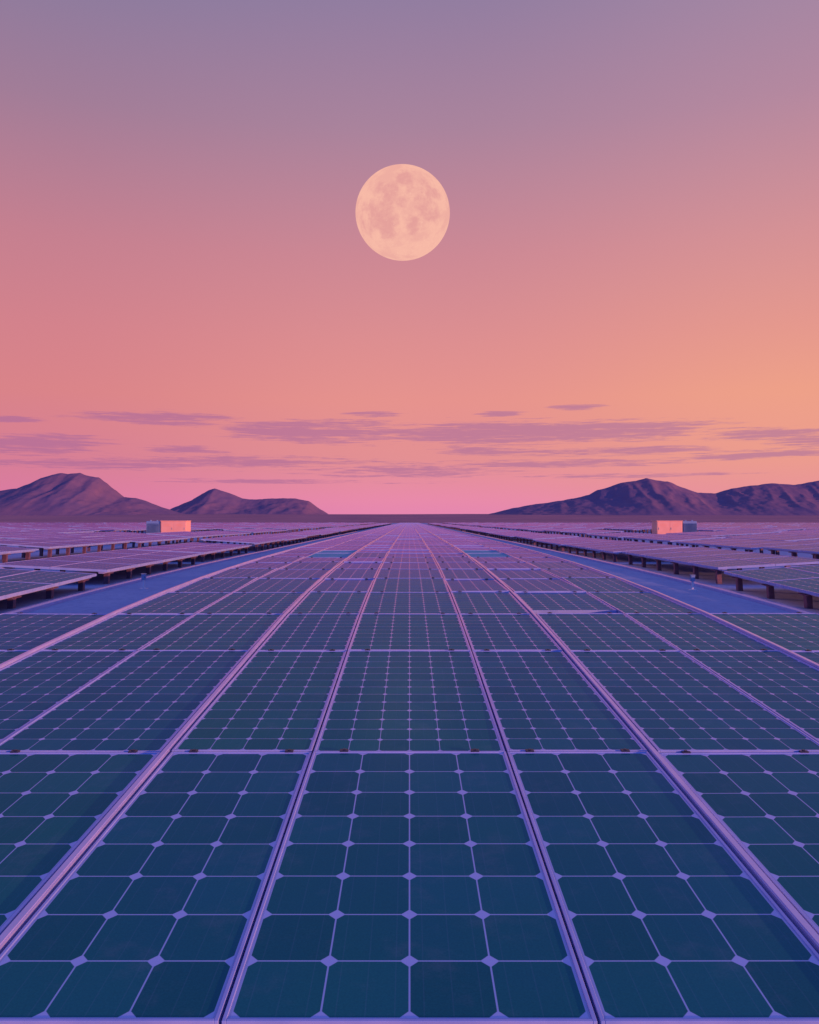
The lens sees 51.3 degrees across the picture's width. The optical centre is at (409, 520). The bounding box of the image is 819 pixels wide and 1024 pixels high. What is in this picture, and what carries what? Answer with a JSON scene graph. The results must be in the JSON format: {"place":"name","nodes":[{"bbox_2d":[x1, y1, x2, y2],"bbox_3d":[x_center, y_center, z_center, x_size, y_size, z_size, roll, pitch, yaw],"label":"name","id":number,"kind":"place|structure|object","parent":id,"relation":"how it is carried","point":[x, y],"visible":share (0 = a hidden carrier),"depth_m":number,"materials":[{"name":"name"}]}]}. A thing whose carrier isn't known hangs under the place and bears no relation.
{"place":"outdoors","nodes":[
{"label":"outdoors","id":0,"kind":"place"},
{"bbox_2d":[0,473,181,515],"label":"hills","id":1,"kind":"structure","parent":0,"point":[58,494],"depth_m":789.89,"materials":[{"name":"stone"}]},
{"bbox_2d":[170,488,327,514],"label":"hills","id":2,"kind":"structure","parent":0,"point":[214,501],"depth_m":889.81,"materials":[{"name":"stone"}]},
{"bbox_2d":[355,164,449,260],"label":"moon","id":3,"kind":"object","parent":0,"point":[402,212],"visible":1,"depth_m":3891.10,"materials":[{"name":"stone"}]},
{"bbox_2d":[0,523,818,613],"bbox_3d":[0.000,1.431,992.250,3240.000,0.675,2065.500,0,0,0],"label":"ground","id":4,"kind":"structure","parent":0,"point":[115,599],"depth_m":16.07,"materials":[{"name":"blue"}]},
{"bbox_2d":[0,546,38,562],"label":"panel rack","id":5,"kind":"object","parent":4,"relation":"on","point":[5,551],"visible":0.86,"depth_m":20.96,"materials":[{"name":"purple glass"}]},
{"bbox_2d":[0,531,65,535],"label":"panel rack","id":6,"kind":"object","parent":4,"relation":"on","point":[20,533],"visible":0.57,"depth_m":42.16,"materials":[{"name":"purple glass"}]},
{"bbox_2d":[0,568,96,608],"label":"panel rack","id":7,"kind":"object","parent":4,"relation":"on","point":[15,584],"visible":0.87,"depth_m":12.93,"materials":[{"name":"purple glass"}]},
{"bbox_2d":[0,534,100,548],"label":"panel rack","id":8,"kind":"object","parent":4,"relation":"on","point":[33,536],"visible":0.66,"depth_m":34.08,"materials":[{"name":"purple glass"}]},
{"bbox_2d":[0,537,131,559],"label":"panel rack","id":9,"kind":"object","parent":4,"relation":"on","point":[56,543],"visible":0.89,"depth_m":25.20,"materials":[{"name":"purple glass"}]},
{"bbox_2d":[0,549,200,583],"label":"panel rack","id":10,"kind":"object","parent":4,"relation":"on","point":[106,563],"visible":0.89,"depth_m":17.17,"materials":[{"name":"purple glass"}]},
{"bbox_2d":[66,531,145,544],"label":"panel rack","id":11,"kind":"object","parent":4,"relation":"on","point":[116,533],"visible":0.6,"depth_m":41.58,"materials":[{"name":"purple glass"}]},
{"bbox_2d":[87,534,189,551],"bbox_3d":[-10.457,0.984,33.257,2.017,0.659,6.742,4,0,0],"label":"panel rack","id":12,"kind":"object","parent":4,"relation":"on","point":[140,539],"visible":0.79,"depth_m":32.72,"materials":[{"name":"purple glass"}]},
{"bbox_2d":[146,520,190,536],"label":"inverter cabinet","id":13,"kind":"object","parent":4,"relation":"on","point":[157,526],"visible":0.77,"depth_m":57.45,"materials":[{"name":"metal"}]},
{"bbox_2d":[5,531,356,612],"bbox_3d":[-5.022,1.195,44.212,0.081,0.323,73.575,0,0,0],"label":"cable tray","id":14,"kind":"object","parent":4,"relation":"on","point":[62,599],"visible":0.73,"depth_m":14.91,"materials":[{"name":"metal"}]},
{"bbox_2d":[146,531,224,544],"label":"panel rack","id":15,"kind":"object","parent":4,"relation":"on","point":[197,535],"visible":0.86,"depth_m":40.03,"materials":[{"name":"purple glass"}]},
{"bbox_2d":[128,542,251,561],"bbox_3d":[-6.413,1.117,25.785,2.017,0.659,6.742,2,0,0],"label":"panel rack","id":16,"kind":"object","parent":4,"relation":"on","point":[203,549],"visible":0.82,"depth_m":25.02,"materials":[{"name":"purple glass"}]},
{"bbox_2d":[0,525,388,668],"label":"mounting rail","id":17,"kind":"object","parent":4,"relation":"on","point":[38,648],"visible":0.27,"depth_m":8.01,"materials":[{"name":"metal"}]},
{"bbox_2d":[0,649,28,663],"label":"solar panel","id":18,"kind":"object","parent":17,"relation":"on","point":[7,655],"visible":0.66,"depth_m":6.25,"materials":[{"name":"blue glass"}]},
{"bbox_2d":[0,612,106,649],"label":"solar panel","id":19,"kind":"object","parent":17,"relation":"on","point":[23,631],"visible":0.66,"depth_m":7.38,"materials":[{"name":"blue glass"}]},
{"bbox_2d":[0,649,136,742],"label":"solar panel","id":20,"kind":"object","parent":17,"relation":"on","point":[35,685],"visible":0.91,"depth_m":5.50,"materials":[{"name":"blue glass"}]},
{"bbox_2d":[40,613,193,650],"bbox_3d":[-2.396,0.939,7.223,0.734,0.051,1.700,0,3,0],"label":"solar panel","id":21,"kind":"object","parent":17,"relation":"on","point":[130,631],"visible":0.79,"depth_m":7.09,"materials":[{"name":"blue glass"}]},
{"bbox_2d":[117,591,231,613],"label":"solar panel","id":22,"kind":"object","parent":17,"relation":"on","point":[177,602],"visible":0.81,"depth_m":8.79,"materials":[{"name":"blue glass"}]},
{"bbox_2d":[172,576,257,591],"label":"solar panel","id":23,"kind":"object","parent":17,"relation":"on","point":[229,584],"visible":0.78,"depth_m":10.61,"materials":[{"name":"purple glass"}]},
{"bbox_2d":[207,567,276,577],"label":"solar panel","id":24,"kind":"object","parent":17,"relation":"on","point":[245,572],"visible":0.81,"depth_m":12.38,"materials":[{"name":"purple glass"}]},
{"bbox_2d":[234,562,290,568],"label":"solar panel","id":25,"kind":"object","parent":17,"relation":"on","point":[278,565],"visible":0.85,"depth_m":14.02,"materials":[{"name":"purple glass"}]},
{"bbox_2d":[253,556,303,562],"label":"solar panel","id":26,"kind":"object","parent":17,"relation":"on","point":[280,559],"visible":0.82,"depth_m":15.64,"materials":[{"name":"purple glass"}]},
{"bbox_2d":[0,524,402,953],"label":"mounting rail","id":27,"kind":"object","parent":4,"relation":"on","point":[26,914],"visible":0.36,"depth_m":3.36,"materials":[{"name":"metal"}]},
{"bbox_2d":[0,749,159,934],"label":"solar panel","id":28,"kind":"object","parent":27,"relation":"on","point":[55,808],"visible":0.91,"depth_m":3.44,"materials":[{"name":"blue glass"}]},
{"bbox_2d":[0,648,249,752],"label":"solar panel","id":29,"kind":"object","parent":27,"relation":"on","point":[153,700],"visible":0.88,"depth_m":4.87,"materials":[{"name":"blue glass"}]},
{"bbox_2d":[0,749,311,1023],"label":"solar panel","id":30,"kind":"object","parent":27,"relation":"on","point":[147,912],"visible":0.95,"depth_m":2.66,"materials":[{"name":"blue glass"}]},
{"bbox_2d":[140,613,282,649],"bbox_3d":[-1.607,0.939,7.223,0.829,0.052,1.700,0,3,0],"label":"solar panel","id":31,"kind":"object","parent":27,"relation":"on","point":[209,631],"visible":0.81,"depth_m":7.11,"materials":[{"name":"blue glass"}]},
{"bbox_2d":[196,591,304,613],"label":"solar panel","id":32,"kind":"object","parent":27,"relation":"on","point":[244,602],"visible":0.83,"depth_m":8.80,"materials":[{"name":"blue glass"}]},
{"bbox_2d":[172,649,346,753],"bbox_3d":[-0.805,1.050,5.239,0.672,0.050,2.296,0,3,0],"label":"solar panel","id":33,"kind":"object","parent":27,"relation":"on","point":[270,700],"visible":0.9,"depth_m":4.87,"materials":[{"name":"blue glass"}]},
{"bbox_2d":[234,577,319,591],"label":"solar panel","id":34,"kind":"object","parent":27,"relation":"on","point":[268,584],"visible":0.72,"depth_m":10.55,"materials":[{"name":"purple glass"}]},
{"bbox_2d":[260,568,330,577],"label":"solar panel","id":35,"kind":"object","parent":27,"relation":"on","point":[299,573],"visible":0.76,"depth_m":12.28,"materials":[{"name":"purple glass"}]},
{"bbox_2d":[257,612,359,650],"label":"solar panel","id":36,"kind":"object","parent":27,"relation":"on","point":[299,631],"visible":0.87,"depth_m":7.06,"materials":[{"name":"blue glass"}]},
{"bbox_2d":[294,557,346,561],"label":"solar panel","id":37,"kind":"object","parent":27,"relation":"on","point":[318,559],"visible":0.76,"depth_m":15.77,"materials":[{"name":"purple glass"}]},
{"bbox_2d":[289,591,367,613],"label":"solar panel","id":38,"kind":"object","parent":27,"relation":"on","point":[318,602],"visible":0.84,"depth_m":8.80,"materials":[{"name":"blue glass"}]},
{"bbox_2d":[307,553,352,556],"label":"solar panel","id":39,"kind":"object","parent":27,"relation":"on","point":[330,555],"visible":0.57,"depth_m":17.39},
{"bbox_2d":[310,578,374,593],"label":"solar panel","id":40,"kind":"object","parent":27,"relation":"on","point":[343,585],"visible":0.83,"depth_m":10.53,"materials":[{"name":"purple glass"}]},
{"bbox_2d":[324,568,378,578],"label":"solar panel","id":41,"kind":"object","parent":27,"relation":"on","point":[343,573],"visible":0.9,"depth_m":12.08,"materials":[{"name":"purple glass"}]},
{"bbox_2d":[336,562,381,568],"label":"solar panel","id":42,"kind":"object","parent":27,"relation":"on","point":[360,565],"visible":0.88,"depth_m":13.97,"materials":[{"name":"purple glass"}]},
{"bbox_2d":[344,557,384,562],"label":"solar panel","id":43,"kind":"object","parent":27,"relation":"on","point":[372,559],"visible":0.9,"depth_m":15.66,"materials":[{"name":"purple glass"}]},
{"bbox_2d":[361,523,457,533],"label":"solar panels","id":44,"kind":"object","parent":27,"relation":"on","point":[409,528],"visible":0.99,"depth_m":64.62,"materials":[{"name":"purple glass"}]},
{"bbox_2d":[201,536,286,551],"bbox_3d":[-6.303,1.038,33.210,2.017,0.659,6.742,4,0,0],"label":"panel rack","id":45,"kind":"object","parent":4,"relation":"on","point":[257,541],"visible":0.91,"depth_m":32.33,"materials":[{"name":"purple glass"}]},
{"bbox_2d":[244,534,306,544],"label":"panel rack","id":46,"kind":"object","parent":4,"relation":"on","point":[290,537],"visible":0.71,"depth_m":40.61,"materials":[{"name":"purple glass"}]},
{"bbox_2d":[0,522,818,532],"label":"panel racks","id":47,"kind":"object","parent":4,"relation":"on","point":[352,526],"visible":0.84,"depth_m":112.25,"materials":[{"name":"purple glass"}]},
{"bbox_2d":[514,534,578,544],"bbox_3d":[6.419,1.067,40.635,2.017,0.659,6.742,-3,0,0],"label":"panel rack","id":48,"kind":"object","parent":4,"relation":"on","point":[531,538],"visible":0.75,"depth_m":39.83,"materials":[{"name":"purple glass"}]},
{"bbox_2d":[533,537,617,551],"bbox_3d":[6.326,1.092,33.210,2.017,0.659,6.742,-4,0,0],"label":"panel rack","id":49,"kind":"object","parent":4,"relation":"on","point":[561,542],"visible":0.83,"depth_m":32.63,"materials":[{"name":"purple glass"}]},
{"bbox_2d":[565,529,623,539],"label":"panel rack","id":50,"kind":"object","parent":4,"relation":"on","point":[586,532],"visible":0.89,"depth_m":48.44,"materials":[{"name":"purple glass"}]},
{"bbox_2d":[416,524,818,953],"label":"mounting rail","id":51,"kind":"object","parent":4,"relation":"on","point":[794,916],"visible":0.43,"depth_m":3.37,"materials":[{"name":"metal"}]},
{"bbox_2d":[437,561,482,568],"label":"solar panel","id":52,"kind":"object","parent":51,"relation":"on","point":[457,565],"visible":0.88,"depth_m":13.91,"materials":[{"name":"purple glass"}]},
{"bbox_2d":[440,568,493,579],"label":"solar panel","id":53,"kind":"object","parent":51,"relation":"on","point":[475,573],"visible":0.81,"depth_m":12.15,"materials":[{"name":"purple glass"}]},
{"bbox_2d":[466,553,512,556],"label":"solar panel","id":54,"kind":"object","parent":51,"relation":"on","point":[487,554],"visible":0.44,"depth_m":17.38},
{"bbox_2d":[451,591,529,613],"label":"solar panel","id":55,"kind":"object","parent":51,"relation":"on","point":[499,602],"visible":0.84,"depth_m":8.79,"materials":[{"name":"blue glass"}]},
{"bbox_2d":[472,556,524,561],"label":"solar panel","id":56,"kind":"object","parent":51,"relation":"on","point":[496,559],"visible":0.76,"depth_m":15.66,"materials":[{"name":"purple glass"}]},
{"bbox_2d":[479,561,540,568],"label":"solar panel","id":57,"kind":"object","parent":51,"relation":"on","point":[506,565],"visible":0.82,"depth_m":13.89,"materials":[{"name":"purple glass"}]},
{"bbox_2d":[459,612,561,650],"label":"solar panel","id":58,"kind":"object","parent":51,"relation":"on","point":[518,631],"visible":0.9,"depth_m":7.06,"materials":[{"name":"blue glass"}]},
{"bbox_2d":[488,568,559,578],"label":"solar panel","id":59,"kind":"object","parent":51,"relation":"on","point":[532,573],"visible":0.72,"depth_m":12.14,"materials":[{"name":"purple glass"}]},
{"bbox_2d":[500,578,585,591],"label":"solar panel","id":60,"kind":"object","parent":51,"relation":"on","point":[538,585],"visible":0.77,"depth_m":10.47,"materials":[{"name":"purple glass"}]},
{"bbox_2d":[472,649,646,753],"bbox_3d":[0.805,1.050,5.239,0.672,0.050,2.296,0,3,0],"label":"solar panel","id":61,"kind":"object","parent":51,"relation":"on","point":[547,700],"visible":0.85,"depth_m":4.87,"materials":[{"name":"blue glass"}]},
{"bbox_2d":[536,612,679,650],"bbox_3d":[1.607,0.936,7.223,0.829,0.052,1.700,0,3,0],"label":"solar panel","id":62,"kind":"object","parent":51,"relation":"on","point":[609,631],"visible":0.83,"depth_m":7.10,"materials":[{"name":"blue glass"}]},
{"bbox_2d":[507,749,818,1023],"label":"solar panel","id":63,"kind":"object","parent":51,"relation":"on","point":[671,912],"visible":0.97,"depth_m":2.66,"materials":[{"name":"blue glass"}]},
{"bbox_2d":[570,649,818,752],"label":"solar panel","id":64,"kind":"object","parent":51,"relation":"on","point":[664,701],"visible":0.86,"depth_m":4.87,"materials":[{"name":"blue glass"}]},
{"bbox_2d":[659,749,818,934],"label":"solar panel","id":65,"kind":"object","parent":51,"relation":"on","point":[763,808],"visible":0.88,"depth_m":3.44,"materials":[{"name":"blue glass"}]},
{"bbox_2d":[587,532,659,543],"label":"panel rack","id":66,"kind":"object","parent":4,"relation":"on","point":[618,536],"visible":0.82,"depth_m":41.34,"materials":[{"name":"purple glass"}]},
{"bbox_2d":[430,525,818,668],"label":"mounting rail","id":67,"kind":"object","parent":4,"relation":"on","point":[782,649],"visible":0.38,"depth_m":7.88,"materials":[{"name":"metal"}]},
{"bbox_2d":[515,557,566,561],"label":"solar panel","id":68,"kind":"object","parent":67,"relation":"on","point":[539,559],"visible":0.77,"depth_m":15.72,"materials":[{"name":"glass"}]},
{"bbox_2d":[527,561,586,568],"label":"solar panel","id":69,"kind":"object","parent":67,"relation":"on","point":[557,565],"visible":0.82,"depth_m":13.96,"materials":[{"name":"blue glass"}]},
{"bbox_2d":[542,568,611,578],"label":"solar panel","id":70,"kind":"object","parent":67,"relation":"on","point":[580,572],"visible":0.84,"depth_m":12.23,"materials":[{"name":"blue glass"}]},
{"bbox_2d":[561,576,647,591],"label":"solar panel","id":71,"kind":"object","parent":67,"relation":"on","point":[601,584],"visible":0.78,"depth_m":10.61,"materials":[{"name":"blue glass"}]},
{"bbox_2d":[587,591,699,613],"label":"solar panel","id":72,"kind":"object","parent":67,"relation":"on","point":[633,602],"visible":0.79,"depth_m":8.85,"materials":[{"name":"blue glass"}]},
{"bbox_2d":[625,612,776,650],"bbox_3d":[2.396,0.937,7.223,0.734,0.050,1.700,0,3,0],"label":"solar panel","id":73,"kind":"object","parent":67,"relation":"on","point":[688,631],"visible":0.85,"depth_m":7.11,"materials":[{"name":"blue glass"}]},
{"bbox_2d":[682,649,818,741],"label":"solar panel","id":74,"kind":"object","parent":67,"relation":"on","point":[783,685],"visible":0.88,"depth_m":5.50,"materials":[{"name":"blue glass"}]},
{"bbox_2d":[710,612,818,650],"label":"solar panel","id":75,"kind":"object","parent":67,"relation":"on","point":[797,631],"visible":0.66,"depth_m":7.38,"materials":[{"name":"blue glass"}]},
{"bbox_2d":[792,649,818,663],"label":"solar panel","id":76,"kind":"object","parent":67,"relation":"on","point":[811,655],"visible":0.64,"depth_m":6.26,"materials":[{"name":"blue glass"}]},
{"bbox_2d":[564,540,689,561],"bbox_3d":[6.337,1.075,25.785,2.017,0.659,6.742,-4,0,-1],"label":"panel rack","id":77,"kind":"object","parent":4,"relation":"on","point":[614,548],"visible":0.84,"depth_m":25.03,"materials":[{"name":"blue glass"}]},
{"bbox_2d":[462,531,813,612],"bbox_3d":[5.022,1.195,44.212,0.081,0.323,73.575,0,0,0],"label":"cable tray","id":78,"kind":"object","parent":4,"relation":"on","point":[757,600],"visible":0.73,"depth_m":15.11,"materials":[{"name":"metal"}]},
{"bbox_2d":[623,534,725,547],"bbox_3d":[10.495,0.989,34.401,2.017,0.659,6.742,-4,0,0],"label":"panel rack","id":79,"kind":"object","parent":4,"relation":"on","point":[670,539],"visible":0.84,"depth_m":33.67,"materials":[{"name":"blue glass"}]},
{"bbox_2d":[652,520,696,533],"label":"inverter cabinet","id":80,"kind":"object","parent":4,"relation":"on","point":[661,527],"visible":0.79,"depth_m":57.45,"materials":[{"name":"metal"}]},
{"bbox_2d":[666,531,755,539],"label":"panel rack","id":81,"kind":"object","parent":4,"relation":"on","point":[708,533],"visible":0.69,"depth_m":40.89,"materials":[{"name":"blue glass"}]},
{"bbox_2d":[622,547,818,583],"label":"panel rack","id":82,"kind":"object","parent":4,"relation":"on","point":[718,561],"visible":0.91,"depth_m":17.26,"materials":[{"name":"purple glass"}]},
{"bbox_2d":[676,538,818,558],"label":"panel rack","id":83,"kind":"object","parent":4,"relation":"on","point":[750,545],"visible":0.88,"depth_m":26.34,"materials":[{"name":"glass"}]},
{"bbox_2d":[723,534,818,540],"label":"panel rack","id":84,"kind":"object","parent":4,"relation":"on","point":[780,537],"visible":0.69,"depth_m":33.71,"materials":[{"name":"glass"}]},
{"bbox_2d":[724,565,818,608],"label":"panel rack","id":85,"kind":"object","parent":4,"relation":"on","point":[803,581],"visible":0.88,"depth_m":12.91,"materials":[{"name":"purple glass"}]},
{"bbox_2d":[763,544,818,558],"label":"panel rack","id":86,"kind":"object","parent":4,"relation":"on","point":[811,549],"visible":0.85,"depth_m":21.59,"materials":[{"name":"glass"}]},
{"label":"mounting rail","id":87,"kind":"object","parent":4,"relation":"on","visible":0},
{"bbox_2d":[351,552,387,557],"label":"solar panel","id":88,"kind":"object","parent":87,"relation":"on","point":[368,554],"visible":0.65,"depth_m":17.52,"materials":[{"name":"blue glass"}]},
{"bbox_2d":[222,748,596,1023],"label":"solar panel","id":89,"kind":"object","parent":87,"relation":"on","point":[409,887],"visible":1,"depth_m":2.63,"materials":[{"name":"blue glass"}]},
{"bbox_2d":[314,649,504,751],"bbox_3d":[0.000,1.052,5.239,0.921,0.050,2.296,0,4,0],"label":"solar panel","id":90,"kind":"object","parent":87,"relation":"on","point":[409,700],"visible":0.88,"depth_m":4.90,"materials":[{"name":"blue glass"}]},
{"bbox_2d":[348,612,470,649],"bbox_3d":[0.000,0.936,7.223,0.921,0.050,1.700,0,3,0],"label":"solar panel","id":91,"kind":"object","parent":87,"relation":"on","point":[382,631],"visible":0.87,"depth_m":7.09,"materials":[{"name":"blue glass"}]},
{"bbox_2d":[361,591,457,613],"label":"solar panel","id":92,"kind":"object","parent":87,"relation":"on","point":[435,602],"visible":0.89,"depth_m":8.80,"materials":[{"name":"blue glass"}]},
{"bbox_2d":[370,577,448,591],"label":"solar panel","id":93,"kind":"object","parent":87,"relation":"on","point":[387,584],"visible":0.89,"depth_m":10.53,"materials":[{"name":"blue glass"}]},
{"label":"mounting rail","id":94,"kind":"object","parent":4,"relation":"on","visible":0},
{"bbox_2d":[514,591,616,613],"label":"solar panel","id":95,"kind":"object","parent":94,"relation":"on","point":[561,602],"visible":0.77,"depth_m":8.90,"materials":[{"name":"blue glass"}]},
{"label":"mounting rail","id":96,"kind":"object","parent":4,"relation":"on","visible":0},
{"bbox_2d":[376,568,442,577],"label":"solar panel","id":97,"kind":"object","parent":96,"relation":"on","point":[408,573],"visible":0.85,"depth_m":12.30,"materials":[{"name":"blue glass"}]},
{"bbox_2d":[380,562,438,568],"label":"solar panel","id":98,"kind":"object","parent":96,"relation":"on","point":[400,565],"visible":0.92,"depth_m":14.01,"materials":[{"name":"blue glass"}]},
{"bbox_2d":[383,556,435,562],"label":"solar panel","id":99,"kind":"object","parent":96,"relation":"on","point":[412,559],"visible":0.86,"depth_m":15.69,"materials":[{"name":"blue glass"}]},
{"bbox_2d":[386,553,432,556],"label":"solar panel","id":100,"kind":"object","parent":96,"relation":"on","point":[409,554],"visible":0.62,"depth_m":17.32,"materials":[{"name":"blue glass"}]},
{"bbox_2d":[434,556,474,563],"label":"solar panel","id":101,"kind":"object","parent":96,"relation":"on","point":[455,559],"visible":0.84,"depth_m":15.65,"materials":[{"name":"blue glass"}]},
{"bbox_2d":[445,578,508,593],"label":"solar panel","id":102,"kind":"object","parent":96,"relation":"on","point":[475,585],"visible":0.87,"depth_m":10.49,"materials":[{"name":"blue glass"}]},
{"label":"mounting rail","id":103,"kind":"object","parent":4,"relation":"on","visible":0},
{"bbox_2d":[281,561,340,568],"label":"solar panel","id":104,"kind":"object","parent":103,"relation":"on","point":[313,565],"visible":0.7,"depth_m":14.03,"materials":[{"name":"blue glass"}]},
{"bbox_2d":[0,514,818,522],"bbox_3d":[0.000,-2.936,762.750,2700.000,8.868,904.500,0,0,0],"label":"desert ground","id":105,"kind":"structure","parent":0,"point":[358,518],"depth_m":565.96,"materials":[{"name":"soil"}]},
{"bbox_2d":[0,0,818,513],"label":"sky","id":106,"kind":"structure","parent":0,"point":[621,283],"materials":[{"name":"pink"}]},
{"bbox_2d":[491,478,818,514],"bbox_3d":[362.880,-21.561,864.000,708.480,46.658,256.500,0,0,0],"label":"hills","id":107,"kind":"structure","parent":0,"point":[646,496],"depth_m":818.14,"materials":[{"name":"stone"}]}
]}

